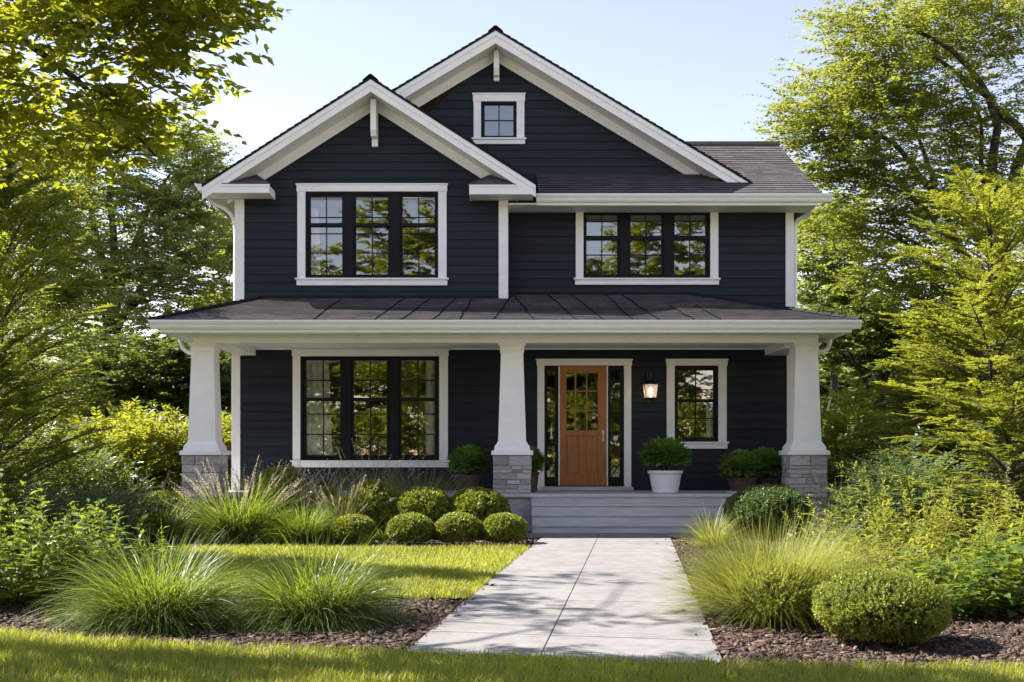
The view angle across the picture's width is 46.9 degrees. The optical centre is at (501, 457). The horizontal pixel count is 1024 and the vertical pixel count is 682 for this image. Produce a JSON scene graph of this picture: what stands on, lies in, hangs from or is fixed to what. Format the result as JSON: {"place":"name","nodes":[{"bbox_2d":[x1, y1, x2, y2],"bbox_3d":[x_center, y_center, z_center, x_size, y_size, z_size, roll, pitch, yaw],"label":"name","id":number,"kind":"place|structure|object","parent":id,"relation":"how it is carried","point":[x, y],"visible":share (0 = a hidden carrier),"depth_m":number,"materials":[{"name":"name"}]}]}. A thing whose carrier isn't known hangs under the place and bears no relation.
{"place":"outdoors","nodes":[
{"label":"outdoors","id":0,"kind":"place"},
{"bbox_2d":[105,471,188,510],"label":"feather grass","id":1,"kind":"object","parent":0,"point":[151,487],"depth_m":17.93,"materials":[{"name":"green plant"}]},
{"bbox_2d":[0,541,528,598],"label":"side lawn","id":2,"kind":"structure","parent":0,"point":[382,566],"depth_m":12.18,"materials":[{"name":"plant"}]},
{"bbox_2d":[0,322,79,531],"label":"feathery tree","id":3,"kind":"object","parent":2,"relation":"on","point":[5,400],"visible":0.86,"depth_m":12.16,"materials":[{"name":"green plant"}]},
{"bbox_2d":[0,88,119,527],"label":"feathery tree","id":4,"kind":"object","parent":2,"relation":"on","point":[10,193],"visible":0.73,"depth_m":13.20,"materials":[{"name":"green plant"}]},
{"bbox_2d":[216,456,345,520],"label":"feather grass","id":5,"kind":"object","parent":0,"point":[306,488],"depth_m":16.90,"materials":[{"name":"green plant"}]},
{"bbox_2d":[267,458,360,497],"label":"feather grass","id":6,"kind":"object","parent":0,"point":[318,475],"depth_m":17.38,"materials":[{"name":"green plant"}]},
{"bbox_2d":[360,441,386,444],"bbox_3d":[-2.100,-0.253,20.515,0.700,0.075,0.170,0,0,0],"label":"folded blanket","id":7,"kind":"object","parent":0,"point":[373,442],"visible":0.56,"depth_m":20.43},
{"bbox_2d":[311,438,440,513],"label":"feather grass","id":8,"kind":"object","parent":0,"point":[351,484],"depth_m":17.35,"materials":[{"name":"green plant"}]},
{"bbox_2d":[344,451,486,497],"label":"feather grass","id":9,"kind":"object","parent":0,"point":[445,488],"depth_m":17.36,"materials":[{"name":"green plant"}]},
{"bbox_2d":[0,0,1023,411],"label":"sky","id":10,"kind":"structure","parent":0,"point":[690,68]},
{"bbox_2d":[0,623,1023,681],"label":"front lawn","id":11,"kind":"structure","parent":0,"point":[429,668],"depth_m":6.35,"materials":[{"name":"plant"}]},
{"bbox_2d":[408,533,721,664],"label":"path","id":12,"kind":"structure","parent":0,"point":[526,600],"depth_m":8.97,"materials":[{"name":"concrete"}]},
{"bbox_2d":[807,247,1016,457],"bbox_3d":[9.365,-2.244,27.501,5.811,5.358,4.663,0,0,0],"label":"dark tree","id":13,"kind":"object","parent":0,"point":[864,340],"visible":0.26,"depth_m":26.89,"materials":[{"name":"green plant"}]},
{"bbox_2d":[920,165,1023,509],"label":"layered tree","id":14,"kind":"object","parent":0,"point":[1005,181],"visible":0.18,"depth_m":18.05,"materials":[{"name":"green plant"}]},
{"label":"ground","id":15,"kind":"structure","parent":0,"visible":0},
{"bbox_2d":[0,307,64,451],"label":"woodland tree","id":16,"kind":"object","parent":15,"relation":"on","point":[34,365],"visible":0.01,"depth_m":44.89,"materials":[{"name":"green plant"}]},
{"bbox_2d":[1,406,176,515],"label":"bright shrub","id":17,"kind":"object","parent":15,"relation":"on","point":[119,444],"visible":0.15,"depth_m":20.22,"materials":[{"name":"green plant"}]},
{"bbox_2d":[16,321,173,444],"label":"woodland tree","id":18,"kind":"object","parent":15,"relation":"on","point":[73,350],"visible":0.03,"depth_m":41.95,"materials":[{"name":"green plant"}]},
{"bbox_2d":[4,95,243,479],"bbox_3d":[-10.278,-4.371,30.898,8.202,10.084,6.152,0,0,0],"label":"tall tree","id":19,"kind":"object","parent":15,"relation":"on","point":[165,202],"visible":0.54,"depth_m":30.04,"materials":[{"name":"green plant"}]},
{"bbox_2d":[27,323,230,430],"bbox_3d":[-7.926,-1.380,27.076,5.901,3.804,4.276,0,0,-17],"label":"dark tree","id":20,"kind":"object","parent":15,"relation":"on","point":[159,376],"visible":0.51,"depth_m":26.16,"materials":[{"name":"green plant"}]},
{"bbox_2d":[73,396,188,519],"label":"bright shrub","id":21,"kind":"object","parent":15,"relation":"on","point":[151,432],"visible":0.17,"depth_m":21.09,"materials":[{"name":"green plant"}]},
{"bbox_2d":[127,403,230,490],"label":"bright shrub","id":22,"kind":"object","parent":15,"relation":"on","point":[226,440],"visible":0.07,"depth_m":22.07,"materials":[{"name":"green plant"}]},
{"bbox_2d":[165,204,232,379],"bbox_3d":[-8.319,-3.637,36.033,3.896,8.436,4.284,0,0,0],"label":"slender tree","id":23,"kind":"object","parent":15,"relation":"on","point":[229,248],"visible":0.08,"depth_m":35.10,"materials":[{"name":"green plant"}]},
{"bbox_2d":[222,410,230,485],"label":"bright shrub","id":24,"kind":"object","parent":15,"relation":"on","point":[227,429],"depth_m":25.02,"materials":[{"name":"green plant"}]},
{"bbox_2d":[149,25,861,533],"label":"house","id":25,"kind":"structure","parent":15,"relation":"on","point":[523,247],"depth_m":19.85,"materials":[{"name":"blue paint"}]},
{"bbox_2d":[311,208,320,274],"bbox_3d":[-3.190,-3.250,20.132,0.327,2.001,0.060,0,0,0],"label":"curtain","id":26,"kind":"object","parent":25,"relation":"hanging from","point":[315,258],"visible":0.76,"depth_m":20.14,"materials":[{"name":"white fabric"}]},
{"bbox_2d":[307,361,332,454],"bbox_3d":[-3.103,-0.635,19.972,0.593,2.330,0.060,0,0,0],"label":"curtain","id":27,"kind":"object","parent":25,"relation":"hanging from","point":[314,422],"visible":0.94,"depth_m":19.97,"materials":[{"name":"white fabric"}]},
{"bbox_2d":[290,349,449,466],"bbox_3d":[-2.201,-0.833,19.862,2.677,1.991,0.175,0,0,0],"label":"window","id":28,"kind":"structure","parent":25,"relation":"in","point":[394,358],"depth_m":19.83,"materials":[{"name":"black paint"}]},
{"bbox_2d":[295,183,448,285],"bbox_3d":[-2.189,-3.777,20.012,2.595,1.723,0.175,0,0,0],"label":"window","id":29,"kind":"structure","parent":25,"relation":"in","point":[395,192],"depth_m":19.98,"materials":[{"name":"black paint"}]},
{"bbox_2d":[333,446,425,454],"bbox_3d":[-2.150,0.130,20.850,2.500,0.680,0.800,0,0,0],"label":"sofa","id":30,"kind":"object","parent":25,"relation":"on","point":[409,450],"visible":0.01,"depth_m":20.45,"materials":[{"name":"beige fabric"}]},
{"bbox_2d":[425,361,434,454],"bbox_3d":[-1.164,-0.635,19.972,0.268,2.330,0.060,0,0,0],"label":"curtain","id":31,"kind":"object","parent":25,"relation":"hanging from","point":[430,409],"visible":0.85,"depth_m":19.97,"materials":[{"name":"white fabric"}]},
{"bbox_2d":[446,443,490,489],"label":"potted plant","id":32,"kind":"object","parent":25,"relation":"on","point":[469,458],"visible":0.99,"depth_m":18.41,"materials":[{"name":"green plant"}]},
{"bbox_2d":[472,93,525,143],"bbox_3d":[-0.041,-5.997,20.913,0.967,0.901,0.175,0,0,0],"label":"window","id":33,"kind":"structure","parent":25,"relation":"in","point":[480,100],"depth_m":20.86,"materials":[{"name":"black paint"}]},
{"bbox_2d":[530,445,548,491],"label":"potted plant","id":34,"kind":"object","parent":25,"relation":"on","point":[538,457],"visible":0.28,"depth_m":18.77,"materials":[{"name":"green plant"}]},
{"bbox_2d":[559,366,606,485],"bbox_3d":[1.373,-0.535,19.841,0.795,2.013,0.119,0,0,0],"label":"front door","id":35,"kind":"structure","parent":25,"relation":"in","point":[583,453],"depth_m":19.85,"materials":[{"name":"orange wood"}]},
{"bbox_2d":[574,212,720,284],"bbox_3d":[2.528,-3.692,20.512,2.543,1.384,0.175,0,0,0],"label":"window","id":36,"kind":"structure","parent":25,"relation":"in","point":[623,238],"depth_m":20.48,"materials":[{"name":"black paint"}]},
{"bbox_2d":[642,370,658,402],"bbox_3d":[2.485,-1.193,19.688,0.244,0.543,0.301,0,0,0],"label":"wall lantern","id":37,"kind":"object","parent":25,"relation":"attached to","point":[650,388],"depth_m":19.57,"materials":[{"name":"black metal"}]},
{"bbox_2d":[636,436,693,492],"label":"potted plant","id":38,"kind":"object","parent":25,"relation":"on","point":[665,451],"visible":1,"depth_m":18.15,"materials":[{"name":"green plant"}]},
{"bbox_2d":[665,359,728,448],"bbox_3d":[3.282,-0.906,19.862,1.076,1.508,0.175,0,0,0],"label":"window","id":39,"kind":"structure","parent":25,"relation":"in","point":[718,366],"depth_m":19.81,"materials":[{"name":"black paint"}]},
{"bbox_2d":[706,371,712,437],"bbox_3d":[3.593,-0.585,19.972,0.248,2.230,0.060,0,0,0],"label":"curtain","id":40,"kind":"object","parent":25,"relation":"hanging from","point":[709,422],"visible":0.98,"depth_m":19.98,"materials":[{"name":"white fabric"}]},
{"bbox_2d":[717,448,765,490],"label":"potted plant","id":41,"kind":"object","parent":25,"relation":"on","point":[741,463],"visible":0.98,"depth_m":18.27,"materials":[{"name":"green plant"}]},
{"bbox_2d":[752,445,782,485],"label":"potted plant","id":42,"kind":"object","parent":25,"relation":"on","point":[771,459],"visible":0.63,"depth_m":18.57,"materials":[{"name":"green plant"}]},
{"bbox_2d":[0,524,1023,668],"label":"mulch bed","id":43,"kind":"object","parent":15,"relation":"on","point":[779,627],"visible":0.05,"depth_m":8.06,"materials":[{"name":"brown plant"}]},
{"bbox_2d":[0,473,82,607],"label":"broad leaved perennial","id":44,"kind":"object","parent":43,"relation":"on","point":[4,594],"visible":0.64,"depth_m":9.32,"materials":[{"name":"green plant"}]},
{"bbox_2d":[0,477,95,560],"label":"arching shrub","id":45,"kind":"object","parent":43,"relation":"on","point":[32,503],"visible":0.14,"depth_m":13.10,"materials":[{"name":"green plant"}]},
{"bbox_2d":[0,136,139,422],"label":"feathery tree","id":46,"kind":"object","parent":43,"relation":"on","point":[73,291],"visible":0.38,"depth_m":18.98,"materials":[{"name":"green plant"}]},
{"bbox_2d":[0,400,140,542],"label":"dark shrub","id":47,"kind":"object","parent":43,"relation":"on","point":[64,473],"visible":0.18,"depth_m":14.50,"materials":[{"name":"green plant"}]},
{"bbox_2d":[0,480,145,604],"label":"broad leaved perennial","id":48,"kind":"object","parent":43,"relation":"on","point":[37,573],"visible":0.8,"depth_m":9.45,"materials":[{"name":"green plant"}]},
{"bbox_2d":[0,470,167,566],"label":"arching shrub","id":49,"kind":"object","parent":43,"relation":"on","point":[97,495],"visible":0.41,"depth_m":12.17,"materials":[{"name":"green plant"}]},
{"bbox_2d":[2,423,176,536],"bbox_3d":[-5.567,0.358,15.561,2.723,1.618,1.950,0,0,0],"label":"dark shrub","id":50,"kind":"object","parent":43,"relation":"on","point":[125,476],"visible":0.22,"depth_m":15.41,"materials":[{"name":"green plant"}]},
{"bbox_2d":[26,499,175,598],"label":"broad leaved perennial","id":51,"kind":"object","parent":43,"relation":"on","point":[114,528],"visible":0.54,"depth_m":9.82,"materials":[{"name":"green plant"}]},
{"bbox_2d":[0,0,292,210],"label":"broadleaf tree","id":52,"kind":"object","parent":43,"relation":"on","point":[176,21],"visible":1,"depth_m":7.34,"materials":[{"name":"green plant"}]},
{"bbox_2d":[11,509,290,638],"bbox_3d":[-2.463,0.735,8.379,2.166,0.832,2.171,0,0,0],"label":"grass clump","id":53,"kind":"object","parent":43,"relation":"on","point":[159,601],"visible":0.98,"depth_m":8.08,"materials":[{"name":"green plant"}]},
{"bbox_2d":[110,489,209,544],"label":"grass clump","id":54,"kind":"object","parent":43,"relation":"on","point":[164,519],"visible":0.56,"depth_m":15.45,"materials":[{"name":"green plant"}]},
{"bbox_2d":[133,489,195,524],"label":"boxwood shrub","id":55,"kind":"object","parent":43,"relation":"on","point":[174,494],"visible":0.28,"depth_m":16.68,"materials":[{"name":"green plant"}]},
{"bbox_2d":[148,456,328,545],"bbox_3d":[-3.588,0.535,15.914,2.682,1.174,2.728,0,0,0],"label":"grass clump","id":56,"kind":"object","parent":43,"relation":"on","point":[239,520],"visible":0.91,"depth_m":15.53,"materials":[{"name":"green plant"}]},
{"bbox_2d":[247,465,310,512],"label":"boxwood shrub","id":57,"kind":"object","parent":43,"relation":"on","point":[290,469],"visible":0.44,"depth_m":17.27,"materials":[{"name":"green plant"}]},
{"bbox_2d":[245,489,347,544],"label":"grass clump","id":58,"kind":"object","parent":43,"relation":"on","point":[297,528],"visible":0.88,"depth_m":15.27,"materials":[{"name":"green plant"}]},
{"bbox_2d":[184,507,455,637],"bbox_3d":[-1.294,0.736,8.456,2.062,0.828,2.034,0,0,0],"label":"grass clump","id":59,"kind":"object","parent":43,"relation":"on","point":[322,601],"visible":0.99,"depth_m":8.20,"materials":[{"name":"green plant"}]},
{"bbox_2d":[303,486,344,523],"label":"boxwood shrub","id":60,"kind":"object","parent":43,"relation":"on","point":[326,493],"visible":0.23,"depth_m":17.12,"materials":[{"name":"green plant"}]},
{"bbox_2d":[279,468,397,531],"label":"feather grass","id":61,"kind":"object","parent":43,"relation":"on","point":[327,505],"depth_m":16.21,"materials":[{"name":"green plant"}]},
{"bbox_2d":[331,513,377,543],"bbox_3d":[-1.913,0.915,15.344,0.631,0.401,0.617,0,0,0],"label":"boxwood ball","id":62,"kind":"object","parent":43,"relation":"on","point":[356,527],"visible":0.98,"depth_m":15.17,"materials":[{"name":"green plant"}]},
{"bbox_2d":[341,478,399,531],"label":"boxwood shrub","id":63,"kind":"object","parent":43,"relation":"on","point":[380,495],"visible":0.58,"depth_m":16.31,"materials":[{"name":"green plant"}]},
{"bbox_2d":[371,516,390,540],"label":"grass clump","id":64,"kind":"object","parent":43,"relation":"on","point":[378,536],"visible":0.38,"depth_m":15.89,"materials":[{"name":"green plant"}]},
{"bbox_2d":[386,512,434,543],"bbox_3d":[-1.172,0.905,15.344,0.668,0.431,0.666,0,0,0],"label":"boxwood ball","id":65,"kind":"object","parent":43,"relation":"on","point":[416,527],"visible":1,"depth_m":15.15,"materials":[{"name":"green plant"}]},
{"bbox_2d":[392,485,451,523],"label":"boxwood shrub","id":66,"kind":"object","parent":43,"relation":"on","point":[432,503],"visible":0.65,"depth_m":16.23,"materials":[{"name":"green plant"}]},
{"bbox_2d":[433,511,483,543],"bbox_3d":[-0.565,0.907,15.351,0.696,0.429,0.671,0,0,0],"label":"boxwood ball","id":67,"kind":"object","parent":43,"relation":"on","point":[455,527],"visible":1,"depth_m":15.15,"materials":[{"name":"green plant"}]},
{"bbox_2d":[448,486,511,521],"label":"boxwood shrub","id":68,"kind":"object","parent":43,"relation":"on","point":[480,503],"visible":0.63,"depth_m":16.25,"materials":[{"name":"green plant"}]},
{"bbox_2d":[481,512,528,543],"bbox_3d":[0.040,0.912,15.356,0.643,0.416,0.674,0,0,0],"label":"boxwood ball","id":69,"kind":"object","parent":43,"relation":"on","point":[504,527],"visible":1,"depth_m":15.15,"materials":[{"name":"green plant"}]},
{"bbox_2d":[672,501,745,546],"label":"grass clump","id":70,"kind":"object","parent":43,"relation":"on","point":[713,531],"visible":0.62,"depth_m":14.65,"materials":[{"name":"green plant"}]},
{"bbox_2d":[722,483,815,535],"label":"boxwood shrub","id":71,"kind":"object","parent":43,"relation":"on","point":[782,497],"visible":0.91,"depth_m":16.14,"materials":[{"name":"green plant"}]},
{"bbox_2d":[724,560,832,626],"bbox_3d":[2.013,0.959,8.354,0.854,0.458,0.899,0,0,0],"label":"evergreen mound","id":72,"kind":"object","parent":43,"relation":"on","point":[785,598],"visible":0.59,"depth_m":8.08,"materials":[{"name":"green plant"}]},
{"bbox_2d":[633,494,925,634],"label":"fine grass","id":73,"kind":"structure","parent":43,"relation":"on","point":[729,571],"depth_m":8.42,"materials":[{"name":"green plant"}]},
{"bbox_2d":[804,470,880,533],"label":"dry stalks","id":74,"kind":"object","parent":43,"relation":"on","point":[819,493],"visible":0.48,"depth_m":16.94,"materials":[{"name":"yellow plant"}]},
{"bbox_2d":[782,482,909,569],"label":"perennial","id":75,"kind":"object","parent":43,"relation":"on","point":[825,523],"visible":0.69,"depth_m":11.57,"materials":[{"name":"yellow plant"}]},
{"bbox_2d":[826,451,906,526],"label":"layered shrub","id":76,"kind":"object","parent":43,"relation":"on","point":[838,478],"visible":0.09,"depth_m":19.19,"materials":[{"name":"green plant"}]},
{"bbox_2d":[804,506,944,578],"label":"perennial","id":77,"kind":"object","parent":43,"relation":"on","point":[874,541],"visible":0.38,"depth_m":9.88,"materials":[{"name":"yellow plant"}]},
{"bbox_2d":[809,567,954,645],"bbox_3d":[2.393,0.917,7.459,0.893,0.457,0.936,0,0,0],"label":"boxwood ball","id":78,"kind":"object","parent":43,"relation":"on","point":[877,603],"visible":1,"depth_m":7.18,"materials":[{"name":"green plant"}]},
{"bbox_2d":[822,456,960,568],"bbox_3d":[3.690,0.566,10.995,1.261,1.169,1.205,0,0,0],"label":"perennial","id":79,"kind":"object","parent":43,"relation":"on","point":[885,523],"visible":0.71,"depth_m":10.90,"materials":[{"name":"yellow plant"}]},
{"bbox_2d":[803,426,1016,555],"bbox_3d":[4.949,0.432,14.165,2.496,1.665,2.152,0,0,0],"label":"layered shrub","id":80,"kind":"object","parent":43,"relation":"on","point":[938,462],"visible":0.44,"depth_m":13.95,"materials":[{"name":"green plant"}]},
{"bbox_2d":[833,298,1018,517],"bbox_3d":[6.395,-0.546,17.365,2.755,3.382,2.755,0,0,-29],"label":"layered tree","id":81,"kind":"object","parent":43,"relation":"on","point":[927,335],"visible":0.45,"depth_m":17.05,"materials":[{"name":"green plant"}]},
{"bbox_2d":[868,519,987,587],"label":"perennial","id":82,"kind":"object","parent":43,"relation":"on","point":[895,549],"visible":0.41,"depth_m":9.67,"materials":[{"name":"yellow plant"}]},
{"bbox_2d":[876,473,1007,578],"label":"perennial","id":83,"kind":"object","parent":43,"relation":"on","point":[936,531],"visible":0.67,"depth_m":10.49,"materials":[{"name":"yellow plant"}]},
{"bbox_2d":[861,163,1023,536],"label":"layered tree","id":84,"kind":"object","parent":43,"relation":"on","point":[996,288],"visible":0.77,"depth_m":15.74,"materials":[{"name":"green plant"}]},
{"bbox_2d":[865,407,1020,525],"bbox_3d":[7.259,0.140,18.640,3.190,2.039,2.160,0,0,0],"label":"dark shrub","id":85,"kind":"object","parent":43,"relation":"on","point":[929,447],"visible":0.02,"depth_m":18.57,"materials":[{"name":"green plant"}]},
{"bbox_2d":[880,532,1023,619],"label":"broad leaved perennial","id":86,"kind":"object","parent":43,"relation":"on","point":[959,602],"visible":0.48,"depth_m":8.63,"materials":[{"name":"green plant"}]},
{"bbox_2d":[897,381,1023,557],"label":"layered shrub","id":87,"kind":"object","parent":43,"relation":"on","point":[999,418],"visible":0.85,"depth_m":12.53,"materials":[{"name":"green plant"}]},
{"bbox_2d":[904,458,1023,581],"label":"perennial","id":88,"kind":"object","parent":43,"relation":"on","point":[951,523],"visible":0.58,"depth_m":11.01,"materials":[{"name":"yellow plant"}]},
{"bbox_2d":[919,519,1023,618],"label":"broad leaved perennial","id":89,"kind":"object","parent":43,"relation":"on","point":[1006,569],"visible":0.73,"depth_m":8.65,"materials":[{"name":"green plant"}]},
{"bbox_2d":[936,414,1023,534],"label":"dark shrub","id":90,"kind":"object","parent":43,"relation":"on","point":[983,473],"visible":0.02,"depth_m":16.90,"materials":[{"name":"green plant"}]},
{"bbox_2d":[951,473,1023,588],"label":"perennial","id":91,"kind":"object","parent":43,"relation":"on","point":[1007,516],"visible":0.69,"depth_m":10.27,"materials":[{"name":"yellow plant"}]},
{"bbox_2d":[820,407,880,507],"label":"layered shrub","id":92,"kind":"object","parent":15,"relation":"on","point":[839,435],"visible":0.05,"depth_m":26.15,"materials":[{"name":"green plant"}]},
{"bbox_2d":[818,336,894,456],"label":"woodland tree","id":93,"kind":"object","parent":15,"relation":"on","point":[823,390],"visible":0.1,"depth_m":42.89,"materials":[{"name":"green plant"}]},
{"bbox_2d":[797,188,928,462],"bbox_3d":[9.675,-3.648,33.996,5.359,8.438,4.560,0,0,0],"label":"tall tree","id":94,"kind":"object","parent":15,"relation":"on","point":[817,296],"visible":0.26,"depth_m":33.23,"materials":[{"name":"green plant"}]},
{"bbox_2d":[819,366,933,500],"bbox_3d":[7.128,-0.334,23.577,3.740,2.987,2.842,0,0,0],"label":"layered shrub","id":95,"kind":"object","parent":15,"relation":"on","point":[837,420],"visible":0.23,"depth_m":23.08,"materials":[{"name":"green plant"}]},
{"bbox_2d":[741,0,1023,385],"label":"tall tree","id":96,"kind":"object","parent":15,"relation":"on","point":[838,119],"visible":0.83,"depth_m":25.32,"materials":[{"name":"green plant"}]},
{"bbox_2d":[827,416,959,471],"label":"layered shrub","id":97,"kind":"object","parent":15,"relation":"on","point":[867,456],"visible":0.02,"depth_m":22.35,"materials":[{"name":"green plant"}]},
{"bbox_2d":[872,285,1023,420],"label":"woodland tree","id":98,"kind":"object","parent":15,"relation":"on","point":[1015,349],"visible":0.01,"depth_m":42.01,"materials":[{"name":"green plant"}]}
]}

